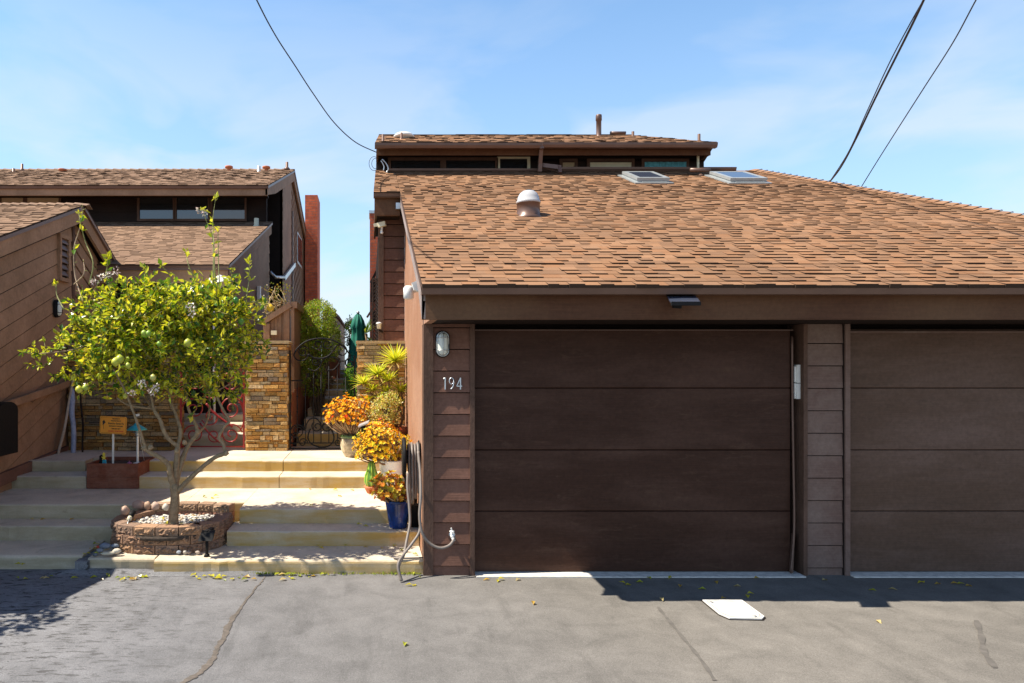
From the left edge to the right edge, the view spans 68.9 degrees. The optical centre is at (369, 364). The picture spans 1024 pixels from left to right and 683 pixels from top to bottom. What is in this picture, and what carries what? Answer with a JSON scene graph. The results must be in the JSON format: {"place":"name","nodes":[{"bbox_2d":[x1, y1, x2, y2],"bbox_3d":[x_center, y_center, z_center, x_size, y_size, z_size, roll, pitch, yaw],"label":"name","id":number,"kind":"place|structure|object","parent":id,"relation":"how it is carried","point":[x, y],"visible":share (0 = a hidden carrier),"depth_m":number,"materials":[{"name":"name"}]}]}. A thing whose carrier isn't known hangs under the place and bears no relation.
{"place":"outdoors","nodes":[
{"label":"outdoors","id":0,"kind":"place"},
{"bbox_2d":[42,548,273,576],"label":"concrete curb","id":1,"kind":"structure","parent":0,"point":[82,568],"depth_m":6.41,"materials":[{"name":"grey concrete"}]},
{"bbox_2d":[0,162,319,412],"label":"house","id":2,"kind":"structure","parent":0,"point":[148,217],"depth_m":15.99,"materials":[{"name":"brown wood"}]},
{"bbox_2d":[0,198,24,202],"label":"window frame","id":3,"kind":"structure","parent":2,"relation":"in","point":[7,200],"depth_m":16.05,"materials":[{"name":"paint"}]},
{"bbox_2d":[25,198,60,202],"bbox_3d":[-7.205,-3.440,16.065,0.784,0.780,0.030,0,0,0],"label":"window frame","id":4,"kind":"structure","parent":2,"relation":"in","point":[27,200],"depth_m":16.05,"materials":[{"name":"paint"}]},
{"bbox_2d":[137,198,174,221],"bbox_3d":[-4.714,-3.520,16.070,0.829,0.720,0.060,0,0,0],"label":"window frame","id":5,"kind":"structure","parent":2,"relation":"in","point":[148,209],"depth_m":16.07,"materials":[{"name":"paint"}]},
{"bbox_2d":[174,198,209,221],"bbox_3d":[-3.920,-3.520,16.070,0.782,0.720,0.060,0,0,0],"label":"window frame","id":6,"kind":"structure","parent":2,"relation":"in","point":[185,208],"depth_m":16.07,"materials":[{"name":"paint"}]},
{"bbox_2d":[210,198,246,221],"bbox_3d":[-3.118,-3.520,16.070,0.798,0.720,0.060,0,0,0],"label":"window frame","id":7,"kind":"structure","parent":2,"relation":"in","point":[226,209],"depth_m":16.07,"materials":[{"name":"paint"}]},
{"bbox_2d":[297,232,301,268],"bbox_3d":[-2.205,-3.575,22.900,0.030,0.950,1.400,0,0,0],"label":"window frame","id":8,"kind":"structure","parent":2,"relation":"in","point":[299,241],"depth_m":22.69,"materials":[{"name":"metal"}]},
{"bbox_2d":[295,366,346,445],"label":"hillside","id":9,"kind":"structure","parent":0,"point":[341,372],"depth_m":12.60,"materials":[{"name":"green plant"}]},
{"bbox_2d":[193,275,228,423],"bbox_3d":[-2.505,-0.092,10.800,0.857,2.485,0.666,0,0,18],"label":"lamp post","id":10,"kind":"object","parent":9,"relation":"on","point":[214,416],"visible":0.09,"depth_m":10.87,"materials":[{"name":"white plastic"}]},
{"bbox_2d":[183,387,245,445],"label":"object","id":11,"kind":"structure","parent":9,"relation":"on","point":[237,419],"depth_m":10.85,"materials":[{"name":"metal"}]},
{"bbox_2d":[259,282,292,315],"bbox_3d":[-1.403,-0.132,10.700,0.539,2.164,0.209,0,0,0],"label":"dry vine","id":12,"kind":"object","parent":9,"relation":"on","point":[276,304],"visible":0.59,"depth_m":10.69,"materials":[{"name":"beige plant"}]},
{"bbox_2d":[263,302,309,391],"bbox_3d":[-1.305,0.076,11.518,0.526,1.948,2.345,0,0,0],"label":"fence","id":13,"kind":"object","parent":9,"relation":"on","point":[280,319],"visible":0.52,"depth_m":10.43,"materials":[{"name":"brown wood"}]},
{"bbox_2d":[271,330,276,334],"bbox_3d":[-1.358,-0.450,10.335,0.080,0.060,0.070,0,0,0],"label":"flood lamp","id":14,"kind":"object","parent":13,"relation":"attached to","point":[273,332],"visible":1,"depth_m":10.30,"materials":[{"name":"beige paint"}]},
{"bbox_2d":[291,377,309,446],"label":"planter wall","id":15,"kind":"structure","parent":9,"relation":"on","point":[301,407],"depth_m":11.24,"materials":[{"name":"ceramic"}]},
{"bbox_2d":[300,297,343,415],"bbox_3d":[-0.795,-0.055,11.565,0.829,2.018,0.878,0,0,0],"label":"hedge shrub","id":16,"kind":"object","parent":9,"relation":"on","point":[318,328],"visible":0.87,"depth_m":11.45,"materials":[{"name":"green plant"}]},
{"bbox_2d":[297,368,350,445],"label":"garden steps","id":17,"kind":"structure","parent":9,"relation":"on","point":[332,395],"depth_m":10.90,"materials":[{"name":"concrete"}]},
{"bbox_2d":[306,372,336,399],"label":"bush","id":18,"kind":"object","parent":17,"relation":"on","point":[332,380],"visible":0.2,"depth_m":12.77,"materials":[{"name":"green plant"}]},
{"bbox_2d":[346,311,365,382],"bbox_3d":[-0.226,-0.314,14.000,0.443,1.428,0.443,0,0,34],"label":"patio umbrella","id":19,"kind":"object","parent":17,"relation":"on","point":[357,326],"visible":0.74,"depth_m":13.90,"materials":[{"name":"fabric"}]},
{"bbox_2d":[343,314,373,350],"bbox_3d":[-0.237,-0.410,15.268,0.602,1.336,1.234,0,0,-16],"label":"bush","id":20,"kind":"object","parent":17,"relation":"on","point":[348,325],"visible":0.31,"depth_m":15.36,"materials":[{"name":"green plant"}]},
{"bbox_2d":[364,319,374,340],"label":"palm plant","id":21,"kind":"object","parent":17,"relation":"on","point":[366,330],"visible":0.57,"depth_m":14.56,"materials":[{"name":"green plant"}]},
{"bbox_2d":[323,307,345,384],"bbox_3d":[-0.812,-0.388,18.700,0.115,1.675,10.601,0,0,0],"label":"fence","id":22,"kind":"object","parent":9,"relation":"on","point":[342,326],"visible":0.36,"depth_m":20.39,"materials":[{"name":"wood"}]},
{"bbox_2d":[330,357,339,378],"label":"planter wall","id":23,"kind":"structure","parent":9,"relation":"on","point":[333,365],"depth_m":14.90,"materials":[{"name":"stone"}]},
{"bbox_2d":[341,363,356,402],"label":"climbing plant","id":24,"kind":"object","parent":9,"relation":"on","point":[348,375],"visible":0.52,"depth_m":10.94,"materials":[{"name":"green plant"}]},
{"bbox_2d":[0,569,1023,682],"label":"driveway","id":25,"kind":"structure","parent":0,"point":[338,628],"depth_m":5.06,"materials":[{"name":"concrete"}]},
{"bbox_2d":[180,576,264,682],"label":"crack","id":26,"kind":"object","parent":25,"relation":"on","point":[220,642],"visible":1,"depth_m":4.80,"materials":[{"name":"grey asphalt"}]},
{"bbox_2d":[235,571,420,574],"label":"weeds","id":27,"kind":"object","parent":25,"relation":"on","point":[373,573],"visible":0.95,"depth_m":6.41,"materials":[{"name":"green plant"}]},
{"bbox_2d":[475,570,805,577],"bbox_3d":[2.355,1.855,6.468,2.860,0.030,0.305,0,0,0],"label":"threshold","id":28,"kind":"object","parent":25,"relation":"on","point":[633,574],"visible":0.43,"depth_m":6.38,"materials":[{"name":"concrete"}]},
{"bbox_2d":[657,607,716,679],"bbox_3d":[2.112,1.846,4.901,0.045,0.001,1.306,0,0,8],"label":"crack","id":29,"kind":"object","parent":25,"relation":"on","point":[694,651],"visible":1,"depth_m":4.78,"materials":[{"name":"concrete"}]},
{"bbox_2d":[701,599,765,619],"bbox_3d":[2.741,1.841,5.478,0.343,0.015,0.448,0,0,0],"label":"utility cover","id":30,"kind":"object","parent":25,"relation":"on","point":[735,609],"visible":1,"depth_m":5.46,"materials":[{"name":"paint"}]},
{"bbox_2d":[850,571,1023,577],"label":"threshold","id":31,"kind":"object","parent":25,"relation":"on","point":[937,574],"visible":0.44,"depth_m":6.38,"materials":[{"name":"concrete"}]},
{"bbox_2d":[974,620,997,667],"bbox_3d":[4.083,1.846,4.855,0.063,0.001,1.026,0,0,35],"label":"stain","id":32,"kind":"object","parent":25,"relation":"on","point":[983,649],"visible":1,"depth_m":4.78,"materials":[{"name":"liquid"}]},
{"bbox_2d":[0,0,1023,365],"label":"sky","id":33,"kind":"structure","parent":0,"point":[782,86],"materials":[{"name":"blue"}]},
{"label":"ground","id":34,"kind":"structure","parent":0,"visible":0},
{"bbox_2d":[0,202,115,492],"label":"garage","id":35,"kind":"structure","parent":34,"relation":"on","point":[37,241],"depth_m":9.16,"materials":[{"name":"brown wood"}]},
{"bbox_2d":[0,402,17,456],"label":"mailbox","id":36,"kind":"object","parent":35,"relation":"attached to","point":[8,428],"visible":1,"depth_m":8.00,"materials":[{"name":"black metal"}]},
{"bbox_2d":[53,300,62,317],"bbox_3d":[-4.096,-0.736,9.600,0.098,0.236,0.124,0,0,0],"label":"bulkhead lamp","id":37,"kind":"object","parent":35,"relation":"attached to","point":[57,310],"visible":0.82,"depth_m":9.55,"materials":[{"name":"white glass"}]},
{"bbox_2d":[0,450,291,568],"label":"concrete steps","id":38,"kind":"structure","parent":34,"relation":"on","point":[55,492],"depth_m":7.50,"materials":[{"name":"grey concrete"}]},
{"bbox_2d":[57,380,73,453],"bbox_3d":[-4.056,0.698,9.694,0.061,0.994,0.408,0,0,7],"label":"stick","id":39,"kind":"object","parent":38,"relation":"on","point":[64,427],"visible":0.91,"depth_m":9.70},
{"bbox_2d":[69,388,75,452],"bbox_3d":[-3.976,0.751,9.743,0.084,0.868,0.269,0,0,-29],"label":"driftwood log","id":40,"kind":"object","parent":38,"relation":"on","point":[72,421],"visible":1,"depth_m":9.72,"materials":[{"name":"grey wood"}]},
{"bbox_2d":[80,394,83,451],"bbox_3d":[-3.868,0.752,9.794,0.042,0.881,0.227,0,0,-29],"label":"stick","id":41,"kind":"object","parent":38,"relation":"on","point":[82,438],"visible":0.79,"depth_m":9.78,"materials":[{"name":"black wood"}]},
{"bbox_2d":[99,542,110,548],"bbox_3d":[-2.418,1.657,6.658,0.105,0.058,0.082,0,0,0],"label":"river stone","id":42,"kind":"object","parent":38,"relation":"on","point":[104,545],"visible":1,"depth_m":6.64,"materials":[{"name":"stone"}]},
{"bbox_2d":[100,551,114,554],"bbox_3d":[-2.353,1.698,6.550,0.134,0.031,0.049,0,0,-15],"label":"river stone","id":43,"kind":"object","parent":38,"relation":"on","point":[108,553],"visible":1,"depth_m":6.53,"materials":[{"name":"beige stone"}]},
{"bbox_2d":[112,548,120,553],"bbox_3d":[-2.287,1.688,6.580,0.060,0.051,0.072,0,0,33],"label":"river stone","id":44,"kind":"object","parent":38,"relation":"on","point":[117,551],"visible":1,"depth_m":6.56,"materials":[{"name":"white stone"}]},
{"bbox_2d":[87,457,154,488],"bbox_3d":[-2.980,1.294,8.760,0.600,0.288,0.650,0,0,0],"label":"planter box","id":45,"kind":"object","parent":38,"relation":"on","point":[120,473],"visible":0.86,"depth_m":8.44,"materials":[{"name":"wood"}]},
{"bbox_2d":[102,453,106,462],"bbox_3d":[-3.119,1.113,8.556,0.066,0.168,0.036,0,0,0],"label":"garden ornament","id":46,"kind":"object","parent":45,"relation":"on","point":[104,461],"visible":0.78,"depth_m":8.54,"materials":[{"name":"blue plastic"}]},
{"bbox_2d":[99,416,126,462],"bbox_3d":[-3.034,0.920,8.619,0.323,0.621,0.033,0,0,0],"label":"yard sign","id":47,"kind":"object","parent":45,"relation":"in","point":[112,425],"visible":1,"depth_m":8.61,"materials":[{"name":"orange plastic"}]},
{"bbox_2d":[126,423,146,462],"bbox_3d":[-2.784,0.951,8.700,0.240,0.519,0.238,0,0,0],"label":"path lamp","id":48,"kind":"object","parent":45,"relation":"on","point":[134,428],"visible":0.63,"depth_m":8.69,"materials":[{"name":"white plastic"}]},
{"bbox_2d":[67,343,184,450],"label":"stone wall","id":49,"kind":"structure","parent":38,"relation":"on","point":[95,408],"depth_m":9.94,"materials":[{"name":"brown stone"}]},
{"bbox_2d":[110,501,234,554],"bbox_3d":[-1.924,1.577,7.090,1.141,0.302,1.019,0,0,0],"label":"block planter","id":50,"kind":"object","parent":38,"relation":"on","point":[143,538],"visible":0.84,"depth_m":6.71,"materials":[{"name":"stone"}]},
{"bbox_2d":[120,506,129,514],"bbox_3d":[-2.375,1.416,7.060,0.090,0.096,0.081,0,0,0],"label":"river stone","id":51,"kind":"object","parent":50,"relation":"on","point":[124,510],"visible":0.98,"depth_m":7.03,"materials":[{"name":"beige stone"}]},
{"bbox_2d":[127,510,135,522],"bbox_3d":[-2.260,1.440,6.871,0.060,0.117,0.185,0,0,0],"label":"solar stake","id":52,"kind":"object","parent":50,"relation":"on","point":[131,514],"visible":0.94,"depth_m":6.88,"materials":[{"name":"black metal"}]},
{"bbox_2d":[132,500,143,508],"bbox_3d":[-2.352,1.431,7.430,0.148,0.094,0.088,0,0,0],"label":"river stone","id":53,"kind":"object","parent":50,"relation":"on","point":[137,504],"visible":1,"depth_m":7.40,"materials":[{"name":"grey stone"}]},
{"bbox_2d":[17,191,273,523],"bbox_3d":[-2.078,-0.025,6.879,2.365,3.264,1.350,0,0,0],"label":"lemon tree","id":54,"kind":"object","parent":50,"relation":"on","point":[185,340],"visible":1,"depth_m":6.71,"materials":[{"name":"green plant"}]},
{"bbox_2d":[144,501,150,509],"bbox_3d":[-2.269,1.442,7.422,0.079,0.096,0.063,0,0,0],"label":"river stone","id":55,"kind":"object","parent":50,"relation":"on","point":[147,505],"visible":1,"depth_m":7.40,"materials":[{"name":"beige stone"}]},
{"bbox_2d":[151,502,159,510],"bbox_3d":[-2.183,1.446,7.420,0.089,0.095,0.074,0,0,0],"label":"river stone","id":56,"kind":"object","parent":50,"relation":"on","point":[155,506],"visible":1,"depth_m":7.40,"materials":[{"name":"beige stone"}]},
{"bbox_2d":[162,503,168,510],"bbox_3d":[-2.079,1.453,7.418,0.072,0.079,0.065,0,0,0],"label":"river stone","id":57,"kind":"object","parent":50,"relation":"on","point":[165,506],"visible":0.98,"depth_m":7.40,"materials":[{"name":"white stone"}]},
{"bbox_2d":[132,514,214,523],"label":"white gravel","id":58,"kind":"structure","parent":50,"relation":"on","point":[157,519],"depth_m":7.20,"materials":[{"name":"white gravel"}]},
{"bbox_2d":[139,446,422,573],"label":"concrete steps","id":59,"kind":"structure","parent":34,"relation":"on","point":[271,495],"depth_m":7.27,"materials":[{"name":"beige concrete"}]},
{"bbox_2d":[198,527,214,556],"bbox_3d":[-1.459,1.609,6.567,0.142,0.242,0.194,0,0,0],"label":"spotlight","id":60,"kind":"object","parent":59,"relation":"on","point":[206,535],"visible":1,"depth_m":6.51,"materials":[{"name":"black metal"}]},
{"bbox_2d":[244,341,292,450],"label":"stone pillar","id":61,"kind":"structure","parent":59,"relation":"on","point":[267,411],"depth_m":9.86,"materials":[{"name":"brown stone"}]},
{"bbox_2d":[180,349,244,447],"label":"gate","id":62,"kind":"structure","parent":61,"relation":"attached to","point":[222,419],"depth_m":9.92,"materials":[{"name":"red metal"}]},
{"bbox_2d":[289,338,354,448],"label":"gate","id":63,"kind":"structure","parent":61,"relation":"attached to","point":[313,418],"depth_m":9.92,"materials":[{"name":"black metal"}]},
{"bbox_2d":[340,434,359,456],"bbox_3d":[-0.226,1.029,9.240,0.300,0.280,0.300,0,0,0],"label":"glazed pot","id":64,"kind":"object","parent":59,"relation":"on","point":[346,444],"visible":0.48,"depth_m":9.12,"materials":[{"name":"ceramic"}]},
{"bbox_2d":[323,392,380,435],"bbox_3d":[-0.220,0.641,9.243,0.776,0.578,0.596,0,0,0],"label":"potted succulent","id":65,"kind":"object","parent":64,"relation":"in","point":[348,417],"visible":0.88,"depth_m":9.13,"materials":[{"name":"orange plant"}]},
{"bbox_2d":[358,420,369,457],"bbox_3d":[-0.071,0.925,8.915,0.144,0.489,0.089,0,0,0],"label":"solar light","id":66,"kind":"object","parent":59,"relation":"on","point":[362,425],"visible":0.72,"depth_m":8.89,"materials":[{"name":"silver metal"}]},
{"bbox_2d":[364,485,375,493],"bbox_3d":[0.020,1.401,8.150,0.180,0.080,0.180,0,0,0],"label":"terracotta bowl","id":67,"kind":"object","parent":59,"relation":"on","point":[367,488],"visible":0.46,"depth_m":8.10,"materials":[{"name":"orange ceramic"}]},
{"bbox_2d":[364,461,377,486],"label":"cactus","id":68,"kind":"object","parent":67,"relation":"on","point":[371,470],"visible":0.73,"depth_m":8.11,"materials":[{"name":"green plant"}]},
{"bbox_2d":[359,418,401,439],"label":"potted succulent","id":69,"kind":"object","parent":59,"relation":"on","point":[377,424],"visible":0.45,"depth_m":8.95,"materials":[{"name":"orange plant"}]},
{"bbox_2d":[356,341,404,426],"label":"stone wall","id":70,"kind":"structure","parent":59,"relation":"on","point":[367,353],"depth_m":9.86,"materials":[{"name":"brown stone"}]},
{"bbox_2d":[366,389,401,426],"bbox_3d":[0.170,0.745,9.161,0.488,0.870,0.388,0,0,-18],"label":"jade bush","id":71,"kind":"object","parent":59,"relation":"on","point":[387,403],"visible":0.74,"depth_m":9.11,"materials":[{"name":"yellow plant"}]},
{"bbox_2d":[379,459,404,484],"bbox_3d":[0.265,1.261,8.280,0.336,0.360,0.336,0,0,0],"label":"plant pot","id":72,"kind":"object","parent":59,"relation":"on","point":[396,466],"visible":0.41,"depth_m":8.14,"materials":[{"name":"white ceramic"}]},
{"bbox_2d":[352,423,412,464],"bbox_3d":[0.143,0.894,8.262,0.712,0.474,0.564,0,0,0],"label":"potted succulent","id":73,"kind":"object","parent":72,"relation":"in","point":[379,445],"visible":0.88,"depth_m":8.13,"materials":[{"name":"yellow plant"}]},
{"bbox_2d":[385,500,408,528],"bbox_3d":[0.275,1.453,7.100,0.266,0.268,0.265,0,0,0],"label":"glazed pot","id":74,"kind":"object","parent":59,"relation":"on","point":[397,514],"visible":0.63,"depth_m":7.01,"materials":[{"name":"blue ceramic"}]},
{"bbox_2d":[368,470,407,502],"bbox_3d":[0.213,1.190,7.090,0.440,0.328,0.432,0,0,-21],"label":"potted succulent","id":75,"kind":"object","parent":74,"relation":"in","point":[392,492],"visible":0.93,"depth_m":6.99,"materials":[{"name":"orange plant"}]},
{"bbox_2d":[391,426,406,439],"bbox_3d":[0.360,0.989,9.450,0.330,0.360,0.330,0,0,0],"label":"terracotta pot","id":76,"kind":"object","parent":59,"relation":"on","point":[403,431],"visible":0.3,"depth_m":9.31,"materials":[{"name":"brown ceramic"}]},
{"bbox_2d":[352,342,406,426],"bbox_3d":[0.183,0.276,9.441,0.946,1.123,0.666,0,0,0],"label":"yucca","id":77,"kind":"object","parent":76,"relation":"in","point":[396,356],"visible":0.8,"depth_m":9.37,"materials":[{"name":"green plant"}]},
{"bbox_2d":[411,503,418,527],"bbox_3d":[0.445,1.480,7.130,0.136,0.215,0.136,0,0,0],"label":"black pot","id":78,"kind":"object","parent":59,"relation":"on","point":[414,515],"visible":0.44,"depth_m":7.08,"materials":[{"name":"metal"}]},
{"bbox_2d":[369,114,1023,575],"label":"house","id":79,"kind":"structure","parent":34,"relation":"on","point":[583,396],"depth_m":6.46,"materials":[{"name":"paint"}]},
{"bbox_2d":[256,0,375,151],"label":"overhead cable","id":80,"kind":"object","parent":79,"relation":"attached to","point":[304,79],"visible":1,"depth_m":7.97,"materials":[{"name":"black rubber"}]},
{"bbox_2d":[372,278,377,340],"bbox_3d":[0.100,-0.365,11.620,0.144,2.030,0.040,0,0,0],"label":"lattice screen","id":81,"kind":"object","parent":79,"relation":"attached to","point":[375,280],"visible":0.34,"depth_m":11.60,"materials":[{"name":"paint"}]},
{"bbox_2d":[369,156,388,172],"bbox_3d":[0.137,-3.012,10.976,0.306,0.235,0.044,0,0,-15],"label":"service mast","id":82,"kind":"object","parent":79,"relation":"attached to","point":[382,163],"visible":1,"depth_m":10.99,"materials":[{"name":"metal"}]},
{"bbox_2d":[373,221,385,233],"bbox_3d":[0.139,-1.847,9.887,0.178,0.166,0.195,0,0,0],"label":"security camera","id":83,"kind":"object","parent":79,"relation":"attached to","point":[382,224],"visible":1,"depth_m":9.82,"materials":[{"name":"beige paint"}]},
{"bbox_2d":[376,322,382,332],"bbox_3d":[0.145,-0.506,9.920,0.143,0.140,0.087,0,0,-45],"label":"wall lantern","id":84,"kind":"object","parent":79,"relation":"attached to","point":[379,325],"depth_m":9.88,"materials":[{"name":"white glass"}]},
{"bbox_2d":[403,281,417,299],"bbox_3d":[0.368,-0.654,6.424,0.138,0.146,0.248,0,0,0],"label":"twin flood lamp","id":85,"kind":"object","parent":79,"relation":"attached to","point":[409,292],"visible":0.94,"depth_m":6.46,"materials":[{"name":"white plastic"}]},
{"bbox_2d":[388,157,442,167],"bbox_3d":[0.725,-3.000,11.538,0.874,0.550,0.045,0,0,0],"label":"window","id":86,"kind":"structure","parent":79,"relation":"in","point":[393,162],"depth_m":11.54,"materials":[{"name":"glass"}]},
{"bbox_2d":[393,437,455,580],"bbox_3d":[0.476,1.263,6.601,0.540,1.157,0.867,0,0,0],"label":"hose","id":87,"kind":"object","parent":79,"relation":"attached to","point":[411,456],"visible":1,"depth_m":6.67,"materials":[{"name":"grey rubber"}]},
{"bbox_2d":[435,331,449,357],"bbox_3d":[0.636,-0.178,6.339,0.124,0.236,0.098,0,0,0],"label":"bulkhead lamp","id":88,"kind":"object","parent":79,"relation":"attached to","point":[442,344],"visible":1,"depth_m":6.32,"materials":[{"name":"white glass"}]},
{"bbox_2d":[449,528,454,540],"bbox_3d":[0.721,1.481,6.358,0.056,0.120,0.084,0,0,0],"label":"tap","id":89,"kind":"object","parent":79,"relation":"attached to","point":[451,534],"visible":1,"depth_m":6.33,"materials":[{"name":"white plastic"}]},
{"bbox_2d":[443,157,497,167],"bbox_3d":[1.596,-3.000,11.538,0.868,0.550,0.045,0,0,0],"label":"window","id":90,"kind":"structure","parent":79,"relation":"in","point":[448,162],"depth_m":11.54,"materials":[{"name":"glass"}]},
{"bbox_2d":[497,157,529,167],"bbox_3d":[2.276,-3.013,11.538,0.524,0.575,0.045,0,0,0],"label":"window frame","id":91,"kind":"structure","parent":79,"relation":"in","point":[503,162],"depth_m":11.54,"materials":[{"name":"beige paint"}]},
{"bbox_2d":[559,159,577,166],"bbox_3d":[3.147,-2.990,11.538,0.282,0.530,0.045,0,0,0],"label":"window frame","id":92,"kind":"structure","parent":79,"relation":"in","point":[563,162],"depth_m":11.52,"materials":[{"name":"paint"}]},
{"bbox_2d":[587,159,634,166],"bbox_3d":[3.815,-2.990,11.538,0.750,0.530,0.045,0,0,0],"label":"window","id":93,"kind":"structure","parent":79,"relation":"in","point":[590,162],"depth_m":11.53,"materials":[{"name":"glass"}]},
{"bbox_2d":[475,329,792,570],"bbox_3d":[2.332,0.761,6.446,2.815,2.149,0.032,0,0,0],"label":"garage door","id":94,"kind":"structure","parent":79,"relation":"in","point":[596,449],"depth_m":6.46,"materials":[{"name":"paint"}]},
{"bbox_2d":[641,159,688,166],"bbox_3d":[4.678,-2.990,11.538,0.750,0.530,0.045,0,0,0],"label":"window","id":95,"kind":"structure","parent":79,"relation":"in","point":[644,162],"depth_m":11.52,"materials":[{"name":"glass"}]},
{"bbox_2d":[666,295,700,308],"bbox_3d":[2.382,-0.488,5.525,0.293,0.115,0.270,0,0,0],"label":"solar lamp","id":96,"kind":"object","parent":79,"relation":"attached to","point":[678,301],"visible":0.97,"depth_m":5.47,"materials":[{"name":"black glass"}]},
{"bbox_2d":[794,365,799,398],"bbox_3d":[3.779,0.154,6.440,0.053,0.301,0.040,0,0,0],"label":"door sensor","id":97,"kind":"object","parent":79,"relation":"attached to","point":[796,380],"depth_m":6.42,"materials":[{"name":"white plastic"}]},
{"bbox_2d":[833,7,918,175],"bbox_3d":[5.721,-2.914,8.446,0.048,0.700,4.237,0,0,22],"label":"overhead cable","id":98,"kind":"object","parent":79,"relation":"attached to","point":[879,84],"visible":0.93,"depth_m":7.68,"materials":[{"name":"black rubber"}]},
{"bbox_2d":[829,0,924,181],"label":"overhead cable","id":99,"kind":"object","parent":79,"relation":"attached to","point":[901,45],"visible":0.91,"depth_m":7.62,"materials":[{"name":"black rubber"}]},
{"bbox_2d":[861,0,976,186],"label":"overhead cable","id":100,"kind":"object","parent":79,"relation":"attached to","point":[924,86],"visible":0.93,"depth_m":8.50,"materials":[{"name":"black rubber"}]},
{"bbox_2d":[850,329,1023,570],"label":"garage door","id":101,"kind":"structure","parent":79,"relation":"in","point":[937,415],"depth_m":6.46,"materials":[{"name":"paint"}]}
]}

